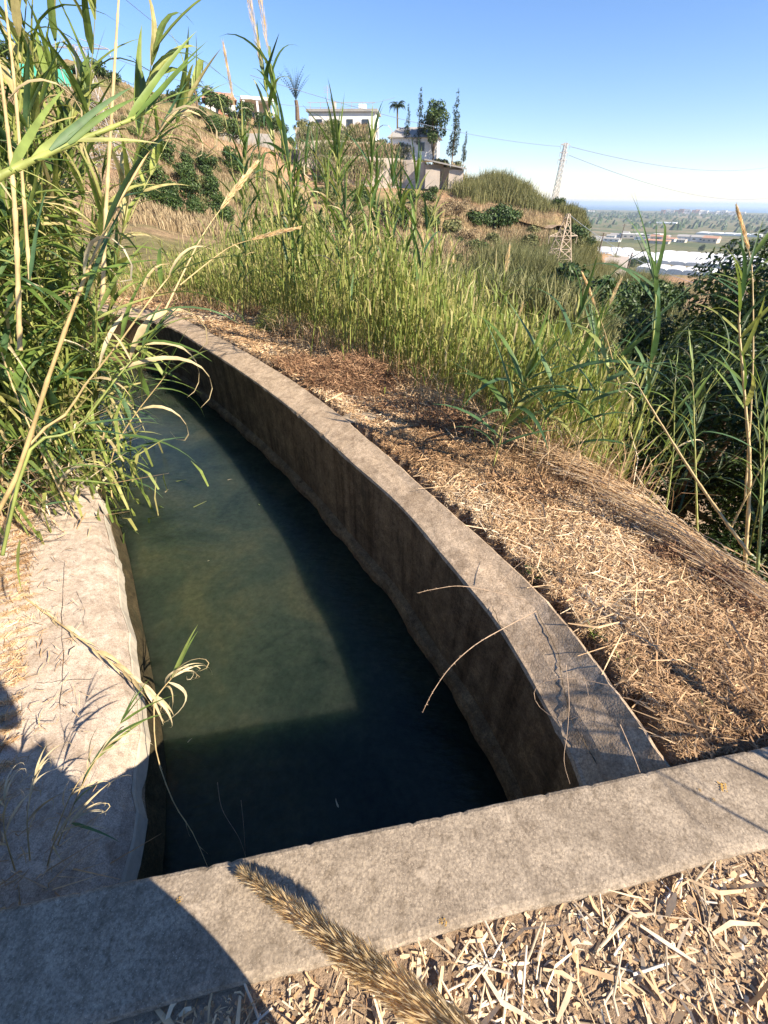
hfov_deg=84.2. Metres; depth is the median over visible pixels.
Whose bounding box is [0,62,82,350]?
giant reed
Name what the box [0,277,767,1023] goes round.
ground
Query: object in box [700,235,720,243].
village house
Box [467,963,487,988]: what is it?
cane piece
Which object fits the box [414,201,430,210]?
hill scrub
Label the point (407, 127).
conifer tree
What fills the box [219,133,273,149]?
sheet fence
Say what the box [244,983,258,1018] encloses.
cane piece
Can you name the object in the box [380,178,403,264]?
giant reed
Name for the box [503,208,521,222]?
green bush
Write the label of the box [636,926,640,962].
cane piece
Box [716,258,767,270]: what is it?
greenhouse
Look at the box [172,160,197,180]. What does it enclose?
fruit tree
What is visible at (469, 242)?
hill scrub
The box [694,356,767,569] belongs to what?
giant reed
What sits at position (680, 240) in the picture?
village house
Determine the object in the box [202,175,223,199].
fruit tree
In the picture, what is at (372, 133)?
giant reed
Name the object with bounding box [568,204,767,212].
sea
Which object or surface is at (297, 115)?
palm tree
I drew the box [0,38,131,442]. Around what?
giant reed
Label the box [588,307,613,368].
giant reed
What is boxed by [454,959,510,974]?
cane piece
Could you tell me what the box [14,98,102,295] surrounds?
giant reed
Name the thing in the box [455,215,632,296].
gully reeds
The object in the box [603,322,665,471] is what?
giant reed
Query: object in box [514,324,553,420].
giant reed
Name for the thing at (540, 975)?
cane piece
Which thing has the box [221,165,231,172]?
hill scrub
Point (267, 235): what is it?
giant reed
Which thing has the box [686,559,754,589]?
dead bramble
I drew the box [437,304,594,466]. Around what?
giant reed
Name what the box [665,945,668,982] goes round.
cane piece
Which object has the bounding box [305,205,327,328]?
giant reed
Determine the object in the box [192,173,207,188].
hill scrub
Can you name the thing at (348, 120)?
window
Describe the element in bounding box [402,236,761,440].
gully grass
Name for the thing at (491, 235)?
hill scrub
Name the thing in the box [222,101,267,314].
giant reed
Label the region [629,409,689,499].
giant reed
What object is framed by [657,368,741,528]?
giant reed
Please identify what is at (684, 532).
combed dead reeds
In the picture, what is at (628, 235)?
village house
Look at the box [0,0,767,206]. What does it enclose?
sky
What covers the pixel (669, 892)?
cane piece
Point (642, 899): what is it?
cane piece
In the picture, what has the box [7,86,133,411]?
giant reed
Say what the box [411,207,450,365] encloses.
giant reed
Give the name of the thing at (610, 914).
cane piece
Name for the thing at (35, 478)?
dead reed leaves
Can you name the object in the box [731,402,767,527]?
giant reed
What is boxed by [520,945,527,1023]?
cane piece
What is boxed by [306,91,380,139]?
garden villa
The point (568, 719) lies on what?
bramble cane
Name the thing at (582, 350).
giant reed
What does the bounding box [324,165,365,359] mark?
giant reed
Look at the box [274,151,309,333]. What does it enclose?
giant reed
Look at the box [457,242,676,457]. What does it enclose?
giant reed
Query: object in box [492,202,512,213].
green bush
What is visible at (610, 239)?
village house
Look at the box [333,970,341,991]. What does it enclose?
cane piece
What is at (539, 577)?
dead bramble
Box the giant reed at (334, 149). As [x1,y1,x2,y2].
[306,97,374,348]
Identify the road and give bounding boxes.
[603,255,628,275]
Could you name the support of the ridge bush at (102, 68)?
on the hillside
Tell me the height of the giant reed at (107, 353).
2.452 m
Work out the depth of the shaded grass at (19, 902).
1.62 m
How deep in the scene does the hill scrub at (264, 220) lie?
35.30 m
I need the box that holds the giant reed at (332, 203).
[298,119,369,343]
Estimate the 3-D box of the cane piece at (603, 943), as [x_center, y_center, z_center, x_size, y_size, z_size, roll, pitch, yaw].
[0.591,1.088,1.097,0.147,0.003,0.008,-22,43,-22]
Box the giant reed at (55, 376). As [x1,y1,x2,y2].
[0,166,111,480]
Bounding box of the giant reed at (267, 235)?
[179,226,301,285]
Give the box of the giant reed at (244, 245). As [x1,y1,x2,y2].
[224,142,277,319]
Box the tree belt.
[586,210,767,233]
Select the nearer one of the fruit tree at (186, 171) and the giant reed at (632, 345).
the giant reed at (632, 345)
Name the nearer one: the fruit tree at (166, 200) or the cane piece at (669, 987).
the cane piece at (669, 987)
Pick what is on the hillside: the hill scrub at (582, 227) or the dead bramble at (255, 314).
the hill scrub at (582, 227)
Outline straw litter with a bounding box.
[63,292,767,765]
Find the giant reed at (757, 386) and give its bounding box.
[721,336,767,563]
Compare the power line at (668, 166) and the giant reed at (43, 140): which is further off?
the power line at (668, 166)
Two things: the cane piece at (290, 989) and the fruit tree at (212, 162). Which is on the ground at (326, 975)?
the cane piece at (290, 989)
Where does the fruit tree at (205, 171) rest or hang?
on the hillside
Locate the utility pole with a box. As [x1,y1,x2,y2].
[598,233,605,252]
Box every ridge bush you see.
[0,39,14,61]
[45,58,63,68]
[67,64,75,73]
[90,59,105,78]
[92,60,108,78]
[105,70,121,83]
[166,88,178,99]
[191,106,206,117]
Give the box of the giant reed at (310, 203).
[299,183,325,330]
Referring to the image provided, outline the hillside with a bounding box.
[0,59,767,340]
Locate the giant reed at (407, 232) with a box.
[387,218,410,332]
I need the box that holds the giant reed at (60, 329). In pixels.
[54,294,115,439]
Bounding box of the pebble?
[739,934,748,943]
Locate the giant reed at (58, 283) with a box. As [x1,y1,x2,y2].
[50,255,99,315]
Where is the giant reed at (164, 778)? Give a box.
[153,700,207,866]
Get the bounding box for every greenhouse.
[598,247,634,253]
[608,250,724,266]
[635,263,717,275]
[649,222,677,223]
[664,250,762,259]
[696,231,762,236]
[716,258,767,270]
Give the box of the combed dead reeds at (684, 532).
[420,388,767,618]
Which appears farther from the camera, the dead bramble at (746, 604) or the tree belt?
the tree belt
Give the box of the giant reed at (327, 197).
[291,156,354,355]
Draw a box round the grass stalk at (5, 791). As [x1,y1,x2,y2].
[0,763,40,870]
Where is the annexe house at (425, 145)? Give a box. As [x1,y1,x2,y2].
[387,127,442,161]
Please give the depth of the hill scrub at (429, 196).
74.54 m
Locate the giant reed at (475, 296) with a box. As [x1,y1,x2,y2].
[465,278,490,336]
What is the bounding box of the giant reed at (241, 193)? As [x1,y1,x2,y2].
[230,119,265,319]
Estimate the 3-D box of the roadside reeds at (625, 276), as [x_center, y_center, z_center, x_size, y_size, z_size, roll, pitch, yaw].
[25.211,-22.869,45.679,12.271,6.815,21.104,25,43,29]
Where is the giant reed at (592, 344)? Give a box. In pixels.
[586,303,624,359]
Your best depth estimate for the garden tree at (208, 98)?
91.03 m
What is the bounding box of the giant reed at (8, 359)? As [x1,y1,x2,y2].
[0,140,92,506]
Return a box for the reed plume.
[233,862,484,1023]
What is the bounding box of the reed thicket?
[0,0,234,489]
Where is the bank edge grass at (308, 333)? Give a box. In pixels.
[96,276,720,518]
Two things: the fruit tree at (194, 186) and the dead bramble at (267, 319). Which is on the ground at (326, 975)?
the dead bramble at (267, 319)
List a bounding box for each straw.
[0,447,92,908]
[112,856,767,1023]
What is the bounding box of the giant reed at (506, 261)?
[490,241,520,325]
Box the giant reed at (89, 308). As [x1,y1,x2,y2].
[48,242,154,463]
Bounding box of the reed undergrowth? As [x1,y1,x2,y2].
[0,202,208,544]
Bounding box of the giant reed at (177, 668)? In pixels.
[156,628,208,722]
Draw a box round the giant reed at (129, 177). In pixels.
[0,64,228,512]
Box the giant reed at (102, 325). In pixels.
[83,302,140,456]
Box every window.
[347,119,352,125]
[362,119,367,124]
[419,142,424,150]
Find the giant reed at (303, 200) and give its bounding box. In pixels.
[290,118,319,334]
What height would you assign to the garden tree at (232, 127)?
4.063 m
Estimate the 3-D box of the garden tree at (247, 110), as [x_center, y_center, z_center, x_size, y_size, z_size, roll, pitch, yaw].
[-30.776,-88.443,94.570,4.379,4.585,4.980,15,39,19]
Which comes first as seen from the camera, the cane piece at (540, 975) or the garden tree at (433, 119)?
the cane piece at (540, 975)
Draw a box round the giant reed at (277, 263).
[271,227,283,313]
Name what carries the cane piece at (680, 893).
on the ground at (326, 975)
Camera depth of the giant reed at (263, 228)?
6.94 m
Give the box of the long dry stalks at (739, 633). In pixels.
[107,299,767,760]
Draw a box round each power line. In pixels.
[109,56,394,107]
[126,0,271,107]
[251,75,559,146]
[569,155,764,199]
[569,214,705,286]
[573,147,766,170]
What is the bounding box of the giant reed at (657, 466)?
[619,316,765,494]
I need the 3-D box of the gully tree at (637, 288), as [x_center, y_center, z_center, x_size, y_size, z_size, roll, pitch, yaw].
[19.722,-17.696,35.941,3.896,3.929,4.054,12,38,15]
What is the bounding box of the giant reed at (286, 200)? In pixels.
[269,154,319,318]
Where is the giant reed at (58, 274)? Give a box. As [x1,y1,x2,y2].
[7,199,75,344]
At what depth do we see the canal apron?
2.15 m
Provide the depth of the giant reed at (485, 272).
5.46 m
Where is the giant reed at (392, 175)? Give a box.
[366,138,420,327]
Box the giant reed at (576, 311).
[568,290,598,358]
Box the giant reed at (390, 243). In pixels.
[380,216,399,283]
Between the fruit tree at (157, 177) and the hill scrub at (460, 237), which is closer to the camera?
the fruit tree at (157, 177)
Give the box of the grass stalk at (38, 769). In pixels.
[26,732,84,860]
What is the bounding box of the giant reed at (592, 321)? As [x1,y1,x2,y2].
[573,296,607,449]
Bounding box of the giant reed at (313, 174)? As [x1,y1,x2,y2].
[300,126,330,310]
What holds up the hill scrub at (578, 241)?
on the hillside
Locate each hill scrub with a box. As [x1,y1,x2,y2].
[114,103,125,114]
[118,115,126,120]
[127,125,137,136]
[142,126,150,134]
[165,170,176,177]
[181,144,197,155]
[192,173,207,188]
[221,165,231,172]
[234,197,248,206]
[259,211,296,229]
[277,197,306,212]
[305,220,327,238]
[311,210,333,227]
[311,217,328,227]
[319,188,336,202]
[338,224,372,244]
[348,212,363,224]
[349,187,369,202]
[349,204,363,213]
[360,196,366,205]
[380,196,399,210]
[382,206,416,227]
[405,205,419,215]
[408,213,424,227]
[413,196,430,204]
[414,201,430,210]
[419,204,435,216]
[421,190,437,201]
[422,214,439,227]
[437,217,463,234]
[453,236,466,243]
[454,228,481,240]
[463,196,471,202]
[465,209,489,225]
[465,239,480,248]
[485,230,501,246]
[515,208,523,217]
[520,233,539,246]
[526,224,540,232]
[562,223,589,239]
[562,223,591,236]
[566,236,585,249]
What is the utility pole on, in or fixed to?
on the hillside
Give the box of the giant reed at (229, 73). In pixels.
[206,41,269,306]
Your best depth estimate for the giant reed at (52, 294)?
2.80 m
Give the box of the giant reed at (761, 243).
[735,202,767,498]
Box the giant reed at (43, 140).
[0,132,96,335]
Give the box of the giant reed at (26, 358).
[0,215,117,516]
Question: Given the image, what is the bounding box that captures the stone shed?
[424,158,466,188]
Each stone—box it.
[342,412,375,422]
[597,597,613,608]
[647,553,662,562]
[654,617,669,626]
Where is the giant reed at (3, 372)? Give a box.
[0,179,122,510]
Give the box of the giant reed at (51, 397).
[0,116,120,511]
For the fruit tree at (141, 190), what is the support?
on the hillside
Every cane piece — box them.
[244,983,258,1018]
[252,1007,272,1023]
[258,1002,276,1013]
[282,1000,300,1015]
[287,982,298,990]
[289,978,290,1004]
[295,1001,308,1020]
[320,992,327,1023]
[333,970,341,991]
[421,966,428,980]
[429,938,456,958]
[434,966,463,1020]
[448,982,464,991]
[452,938,470,969]
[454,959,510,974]
[456,951,480,976]
[456,973,476,1002]
[467,955,495,969]
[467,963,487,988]
[471,951,484,965]
[476,962,487,1023]
[480,942,491,970]
[481,994,512,1007]
[484,921,515,982]
[484,941,501,973]
[500,950,521,963]
[502,961,509,1018]
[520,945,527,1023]
[527,921,542,962]
[534,968,552,1020]
[536,987,557,989]
[539,967,541,983]
[560,986,564,1023]
[573,900,595,923]
[573,904,591,928]
[574,1021,597,1023]
[592,996,620,1010]
[597,913,631,951]
[599,894,603,925]
[602,951,618,1015]
[602,961,628,1005]
[604,904,620,921]
[608,963,632,971]
[612,950,622,998]
[613,932,630,955]
[629,932,648,948]
[630,976,658,998]
[633,962,668,975]
[636,885,648,917]
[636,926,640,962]
[640,997,656,1023]
[648,945,659,980]
[650,982,675,998]
[657,946,662,961]
[663,877,682,901]
[664,950,698,958]
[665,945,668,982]
[678,976,689,985]
[679,873,682,898]
[682,862,712,898]
[686,869,712,922]
[701,880,712,947]
[707,907,710,931]
[710,861,715,886]
[721,873,746,883]
[726,1009,730,1023]
[745,966,747,987]
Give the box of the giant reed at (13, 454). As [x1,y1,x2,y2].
[0,252,48,491]
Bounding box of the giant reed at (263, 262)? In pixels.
[256,233,275,305]
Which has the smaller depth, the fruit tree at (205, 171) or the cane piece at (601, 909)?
the cane piece at (601, 909)
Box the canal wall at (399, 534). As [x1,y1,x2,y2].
[39,304,670,800]
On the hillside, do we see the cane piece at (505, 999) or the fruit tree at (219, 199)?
the fruit tree at (219, 199)
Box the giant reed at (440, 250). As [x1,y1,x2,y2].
[417,225,464,305]
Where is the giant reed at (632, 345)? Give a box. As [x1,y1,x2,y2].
[504,291,695,454]
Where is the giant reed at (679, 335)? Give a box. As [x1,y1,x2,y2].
[598,311,697,476]
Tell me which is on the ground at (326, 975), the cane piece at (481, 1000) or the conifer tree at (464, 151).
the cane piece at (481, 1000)
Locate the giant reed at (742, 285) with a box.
[667,218,767,574]
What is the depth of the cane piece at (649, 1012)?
0.99 m
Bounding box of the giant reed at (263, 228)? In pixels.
[247,201,282,307]
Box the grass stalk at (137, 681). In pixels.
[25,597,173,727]
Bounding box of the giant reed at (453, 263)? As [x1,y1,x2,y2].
[450,240,459,323]
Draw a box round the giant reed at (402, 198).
[373,158,431,353]
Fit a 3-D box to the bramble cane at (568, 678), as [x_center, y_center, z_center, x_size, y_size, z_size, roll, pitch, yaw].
[0.630,0.642,1.466,0.203,0.177,0.103,17,39,21]
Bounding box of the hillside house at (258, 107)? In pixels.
[201,88,274,130]
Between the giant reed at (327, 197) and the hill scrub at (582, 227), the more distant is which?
the hill scrub at (582, 227)
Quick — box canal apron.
[0,443,165,909]
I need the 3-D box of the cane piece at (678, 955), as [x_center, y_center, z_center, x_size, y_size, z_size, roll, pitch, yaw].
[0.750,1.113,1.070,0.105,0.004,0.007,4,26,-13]
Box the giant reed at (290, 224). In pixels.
[276,131,308,333]
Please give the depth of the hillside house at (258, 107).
96.98 m
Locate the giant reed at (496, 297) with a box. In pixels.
[491,281,509,321]
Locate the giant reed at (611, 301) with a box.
[577,279,622,367]
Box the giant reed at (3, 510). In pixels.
[0,197,38,514]
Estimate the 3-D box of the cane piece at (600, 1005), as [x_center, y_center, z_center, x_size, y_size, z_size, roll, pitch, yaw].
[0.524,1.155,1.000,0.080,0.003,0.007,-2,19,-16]
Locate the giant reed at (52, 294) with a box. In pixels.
[0,162,101,488]
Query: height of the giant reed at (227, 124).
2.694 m
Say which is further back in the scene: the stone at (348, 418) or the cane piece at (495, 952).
the stone at (348, 418)
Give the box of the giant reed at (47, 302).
[0,177,82,460]
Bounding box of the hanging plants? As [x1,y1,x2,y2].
[291,122,465,184]
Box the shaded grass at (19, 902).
[0,766,161,910]
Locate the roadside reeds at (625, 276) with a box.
[590,264,688,308]
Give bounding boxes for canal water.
[69,361,507,874]
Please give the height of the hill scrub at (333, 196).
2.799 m
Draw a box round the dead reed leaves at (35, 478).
[0,369,167,552]
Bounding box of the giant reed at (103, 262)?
[100,0,119,299]
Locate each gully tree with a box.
[619,278,644,312]
[637,278,682,314]
[647,285,688,314]
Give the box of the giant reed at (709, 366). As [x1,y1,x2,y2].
[635,346,739,515]
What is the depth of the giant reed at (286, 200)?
7.94 m
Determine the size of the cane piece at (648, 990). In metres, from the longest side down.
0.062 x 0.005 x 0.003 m
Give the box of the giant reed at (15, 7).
[0,0,94,454]
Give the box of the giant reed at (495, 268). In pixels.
[473,251,496,317]
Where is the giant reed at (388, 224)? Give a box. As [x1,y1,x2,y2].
[366,202,395,282]
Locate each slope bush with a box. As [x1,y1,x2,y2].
[225,229,244,242]
[376,236,387,248]
[472,238,488,250]
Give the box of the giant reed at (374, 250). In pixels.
[363,235,393,323]
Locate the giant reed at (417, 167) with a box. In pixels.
[392,137,428,338]
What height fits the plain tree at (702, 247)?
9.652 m
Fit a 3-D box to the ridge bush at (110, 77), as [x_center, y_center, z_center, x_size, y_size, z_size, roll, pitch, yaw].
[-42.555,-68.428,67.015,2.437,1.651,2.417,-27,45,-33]
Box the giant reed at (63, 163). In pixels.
[30,83,90,324]
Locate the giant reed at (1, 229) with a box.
[0,201,69,456]
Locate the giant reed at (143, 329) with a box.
[0,192,212,589]
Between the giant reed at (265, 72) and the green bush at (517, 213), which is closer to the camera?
the giant reed at (265, 72)
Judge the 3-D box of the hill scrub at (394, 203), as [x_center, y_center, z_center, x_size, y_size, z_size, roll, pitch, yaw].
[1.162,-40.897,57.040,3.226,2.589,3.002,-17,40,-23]
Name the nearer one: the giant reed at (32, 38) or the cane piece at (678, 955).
the cane piece at (678, 955)
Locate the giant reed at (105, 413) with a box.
[44,248,162,440]
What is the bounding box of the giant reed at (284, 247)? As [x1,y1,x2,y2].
[271,134,320,334]
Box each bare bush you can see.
[342,181,353,190]
[437,203,452,217]
[442,196,460,206]
[446,200,469,215]
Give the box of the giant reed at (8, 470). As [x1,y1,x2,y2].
[0,187,64,521]
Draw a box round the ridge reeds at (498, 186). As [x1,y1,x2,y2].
[440,166,599,273]
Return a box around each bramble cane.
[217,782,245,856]
[419,586,524,599]
[421,611,535,712]
[534,677,606,719]
[564,666,569,782]
[619,725,639,771]
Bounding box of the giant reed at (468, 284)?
[455,263,472,314]
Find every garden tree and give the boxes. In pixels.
[175,78,201,104]
[201,85,218,110]
[203,114,220,135]
[206,115,225,136]
[212,93,232,115]
[224,117,245,141]
[228,110,238,119]
[236,101,254,125]
[253,112,265,127]
[263,111,276,128]
[273,117,278,132]
[274,122,288,134]
[287,137,294,146]
[422,98,450,159]
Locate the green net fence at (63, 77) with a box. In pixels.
[7,63,72,86]
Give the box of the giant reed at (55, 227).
[0,156,131,376]
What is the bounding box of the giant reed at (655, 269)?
[579,196,750,475]
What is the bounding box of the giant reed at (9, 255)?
[0,248,63,467]
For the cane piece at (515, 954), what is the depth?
1.07 m
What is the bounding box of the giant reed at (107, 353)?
[80,315,116,385]
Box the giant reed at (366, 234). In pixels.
[352,207,372,342]
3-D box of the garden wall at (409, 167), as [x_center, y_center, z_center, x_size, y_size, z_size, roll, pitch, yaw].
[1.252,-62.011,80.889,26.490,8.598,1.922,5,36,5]
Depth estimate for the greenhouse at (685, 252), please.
445.55 m
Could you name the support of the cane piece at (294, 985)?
on the ground at (326, 975)
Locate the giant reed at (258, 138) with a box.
[248,119,277,300]
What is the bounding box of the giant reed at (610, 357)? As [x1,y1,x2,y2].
[579,324,637,451]
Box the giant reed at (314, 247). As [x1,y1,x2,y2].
[305,215,324,323]
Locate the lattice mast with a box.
[552,143,569,197]
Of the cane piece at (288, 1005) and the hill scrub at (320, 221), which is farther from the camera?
the hill scrub at (320, 221)
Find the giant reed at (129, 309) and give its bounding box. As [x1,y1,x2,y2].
[1,232,263,548]
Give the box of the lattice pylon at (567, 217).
[548,214,577,262]
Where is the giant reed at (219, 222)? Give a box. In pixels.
[214,212,244,268]
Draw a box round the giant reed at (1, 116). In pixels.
[0,54,85,415]
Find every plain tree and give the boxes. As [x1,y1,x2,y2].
[628,259,635,267]
[633,257,641,264]
[638,255,647,264]
[698,244,705,251]
[728,238,739,247]
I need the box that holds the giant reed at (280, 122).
[222,0,322,320]
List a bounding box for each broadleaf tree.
[571,307,678,485]
[596,228,767,581]
[730,392,767,572]
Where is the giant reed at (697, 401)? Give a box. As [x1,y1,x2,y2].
[640,298,766,502]
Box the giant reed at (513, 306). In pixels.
[509,295,523,331]
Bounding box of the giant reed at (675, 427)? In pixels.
[637,348,704,513]
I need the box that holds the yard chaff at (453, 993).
[134,853,767,1023]
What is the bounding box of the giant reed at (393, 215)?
[380,182,406,347]
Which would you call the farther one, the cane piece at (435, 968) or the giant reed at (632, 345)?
the giant reed at (632, 345)
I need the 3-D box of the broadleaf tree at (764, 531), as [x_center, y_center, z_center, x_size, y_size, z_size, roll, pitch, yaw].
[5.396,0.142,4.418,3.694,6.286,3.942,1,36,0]
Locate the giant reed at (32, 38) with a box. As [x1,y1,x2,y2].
[0,0,124,400]
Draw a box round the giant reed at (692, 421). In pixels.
[653,328,717,533]
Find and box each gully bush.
[547,261,593,289]
[571,272,624,320]
[610,289,644,321]
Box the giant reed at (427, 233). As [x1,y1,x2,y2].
[406,171,465,387]
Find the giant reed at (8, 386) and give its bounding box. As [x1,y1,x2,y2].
[0,316,69,486]
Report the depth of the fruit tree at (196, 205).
33.36 m
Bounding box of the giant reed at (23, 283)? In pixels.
[0,145,137,476]
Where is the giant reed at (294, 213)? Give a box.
[287,174,313,289]
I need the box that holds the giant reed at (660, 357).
[613,325,690,497]
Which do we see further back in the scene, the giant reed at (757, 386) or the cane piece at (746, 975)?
the giant reed at (757, 386)
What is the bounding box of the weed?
[585,618,608,641]
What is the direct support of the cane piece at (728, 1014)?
on the ground at (326, 975)
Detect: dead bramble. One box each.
[238,303,286,324]
[251,303,286,331]
[269,350,325,378]
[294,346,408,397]
[351,389,442,419]
[402,404,493,438]
[467,463,576,509]
[520,562,554,584]
[642,538,697,564]
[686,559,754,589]
[702,582,767,624]
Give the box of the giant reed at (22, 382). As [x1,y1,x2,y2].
[0,223,38,520]
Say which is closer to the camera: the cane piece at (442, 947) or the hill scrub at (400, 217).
the cane piece at (442, 947)
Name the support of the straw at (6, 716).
on the ground at (326, 975)
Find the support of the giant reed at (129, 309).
on the ground at (326, 975)
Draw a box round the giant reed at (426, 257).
[416,224,451,379]
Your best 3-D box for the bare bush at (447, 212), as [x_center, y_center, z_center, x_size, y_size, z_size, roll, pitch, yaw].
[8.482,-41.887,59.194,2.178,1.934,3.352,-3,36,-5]
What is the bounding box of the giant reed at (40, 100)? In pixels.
[0,39,106,428]
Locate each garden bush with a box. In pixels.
[297,118,308,125]
[301,165,309,175]
[440,157,449,163]
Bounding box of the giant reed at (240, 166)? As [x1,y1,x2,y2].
[233,108,256,308]
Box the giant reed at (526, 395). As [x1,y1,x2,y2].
[449,327,601,443]
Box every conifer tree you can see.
[402,103,410,153]
[414,87,424,144]
[446,89,460,161]
[461,132,467,165]
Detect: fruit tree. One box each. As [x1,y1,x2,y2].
[130,180,145,197]
[132,182,153,200]
[134,142,151,163]
[134,176,159,203]
[141,162,169,183]
[141,189,159,199]
[153,189,163,205]
[156,178,179,195]
[158,189,176,209]
[160,140,177,164]
[164,189,185,211]
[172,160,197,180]
[177,177,203,199]
[178,151,194,169]
[184,194,200,206]
[185,200,207,214]
[195,149,218,169]
[200,164,217,180]
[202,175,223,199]
[204,194,225,211]
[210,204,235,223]
[221,145,244,172]
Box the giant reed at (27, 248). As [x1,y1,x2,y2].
[4,0,31,280]
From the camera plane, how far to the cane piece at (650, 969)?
1.04 m
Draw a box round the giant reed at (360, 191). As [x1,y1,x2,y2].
[319,164,380,352]
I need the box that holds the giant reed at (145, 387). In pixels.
[56,322,206,498]
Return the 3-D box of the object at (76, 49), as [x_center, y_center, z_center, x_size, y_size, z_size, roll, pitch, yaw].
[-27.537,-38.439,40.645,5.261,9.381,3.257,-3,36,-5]
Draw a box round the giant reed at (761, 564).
[748,554,767,575]
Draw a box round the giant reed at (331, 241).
[310,135,356,323]
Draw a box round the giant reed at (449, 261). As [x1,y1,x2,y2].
[426,223,471,367]
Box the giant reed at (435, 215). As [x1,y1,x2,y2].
[409,194,437,259]
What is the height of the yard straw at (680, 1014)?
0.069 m
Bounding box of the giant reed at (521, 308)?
[509,301,529,331]
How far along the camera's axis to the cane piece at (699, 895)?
1.16 m
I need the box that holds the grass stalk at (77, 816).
[46,775,125,865]
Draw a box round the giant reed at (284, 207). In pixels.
[260,123,308,321]
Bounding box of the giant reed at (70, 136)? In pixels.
[0,32,226,230]
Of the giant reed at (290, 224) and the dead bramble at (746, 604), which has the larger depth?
the giant reed at (290, 224)
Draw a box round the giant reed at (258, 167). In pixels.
[248,136,269,305]
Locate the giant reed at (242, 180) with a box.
[165,160,259,308]
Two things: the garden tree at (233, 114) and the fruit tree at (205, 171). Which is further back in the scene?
the garden tree at (233, 114)
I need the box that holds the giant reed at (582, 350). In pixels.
[510,299,641,428]
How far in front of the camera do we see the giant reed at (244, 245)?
5.95 m
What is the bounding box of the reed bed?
[51,184,678,507]
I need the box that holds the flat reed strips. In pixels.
[165,857,767,1023]
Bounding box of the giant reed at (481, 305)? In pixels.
[465,298,487,399]
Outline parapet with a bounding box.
[0,747,767,1023]
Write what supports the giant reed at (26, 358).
on the ground at (326, 975)
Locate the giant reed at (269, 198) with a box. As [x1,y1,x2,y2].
[251,172,286,259]
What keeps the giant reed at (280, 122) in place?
on the ground at (326, 975)
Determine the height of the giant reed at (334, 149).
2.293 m
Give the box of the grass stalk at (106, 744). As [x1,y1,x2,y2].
[52,725,148,840]
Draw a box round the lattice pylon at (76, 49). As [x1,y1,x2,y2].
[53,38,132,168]
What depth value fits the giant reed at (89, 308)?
3.59 m
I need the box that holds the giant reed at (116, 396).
[77,330,196,478]
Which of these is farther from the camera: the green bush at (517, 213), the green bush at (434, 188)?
the green bush at (434, 188)
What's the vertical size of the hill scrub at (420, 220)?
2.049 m
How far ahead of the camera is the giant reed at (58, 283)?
4.84 m
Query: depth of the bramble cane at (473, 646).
1.76 m
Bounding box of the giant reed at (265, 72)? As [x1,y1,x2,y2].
[246,0,300,321]
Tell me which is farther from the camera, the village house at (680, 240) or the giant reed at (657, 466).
the village house at (680, 240)
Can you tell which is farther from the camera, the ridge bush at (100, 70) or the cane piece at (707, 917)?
the ridge bush at (100, 70)
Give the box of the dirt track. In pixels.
[518,220,564,227]
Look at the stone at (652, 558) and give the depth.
2.35 m
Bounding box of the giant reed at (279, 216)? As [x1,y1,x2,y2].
[267,198,304,314]
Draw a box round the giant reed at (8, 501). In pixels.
[0,350,31,536]
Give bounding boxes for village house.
[603,237,620,241]
[606,234,616,237]
[620,233,641,238]
[634,236,649,239]
[644,239,670,243]
[650,234,669,238]
[662,237,677,241]
[676,238,687,242]
[677,234,690,240]
[690,235,712,241]
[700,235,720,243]
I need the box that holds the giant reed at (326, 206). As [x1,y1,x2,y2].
[299,138,356,342]
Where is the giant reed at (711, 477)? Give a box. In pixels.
[670,425,766,519]
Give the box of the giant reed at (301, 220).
[281,201,307,284]
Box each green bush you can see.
[313,186,324,194]
[402,188,413,196]
[428,185,438,192]
[479,212,492,227]
[487,205,517,228]
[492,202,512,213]
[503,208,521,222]
[552,196,565,208]
[584,236,596,246]
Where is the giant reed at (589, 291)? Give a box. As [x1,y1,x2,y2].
[579,271,633,446]
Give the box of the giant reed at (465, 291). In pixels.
[461,267,476,374]
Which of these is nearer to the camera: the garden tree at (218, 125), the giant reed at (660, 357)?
the giant reed at (660, 357)
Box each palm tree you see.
[189,81,203,109]
[276,65,306,120]
[388,100,405,127]
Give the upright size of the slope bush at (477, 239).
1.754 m
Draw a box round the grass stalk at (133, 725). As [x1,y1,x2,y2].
[57,681,171,845]
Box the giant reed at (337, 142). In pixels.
[303,80,374,352]
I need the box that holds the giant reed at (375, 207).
[353,147,387,353]
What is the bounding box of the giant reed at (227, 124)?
[210,94,258,300]
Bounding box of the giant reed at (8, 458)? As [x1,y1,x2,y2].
[0,255,41,500]
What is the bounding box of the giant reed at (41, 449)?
[0,61,80,496]
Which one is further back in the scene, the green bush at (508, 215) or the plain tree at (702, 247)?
the plain tree at (702, 247)
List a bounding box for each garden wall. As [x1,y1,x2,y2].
[295,126,370,164]
[298,140,414,168]
[320,157,461,188]
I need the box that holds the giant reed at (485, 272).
[458,250,492,362]
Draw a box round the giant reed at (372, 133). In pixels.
[339,101,394,371]
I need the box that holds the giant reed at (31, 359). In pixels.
[0,33,79,488]
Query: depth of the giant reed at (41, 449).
2.92 m
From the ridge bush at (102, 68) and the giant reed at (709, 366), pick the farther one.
the ridge bush at (102, 68)
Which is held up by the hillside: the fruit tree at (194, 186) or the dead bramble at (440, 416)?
the fruit tree at (194, 186)
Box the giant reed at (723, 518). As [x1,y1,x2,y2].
[600,353,751,555]

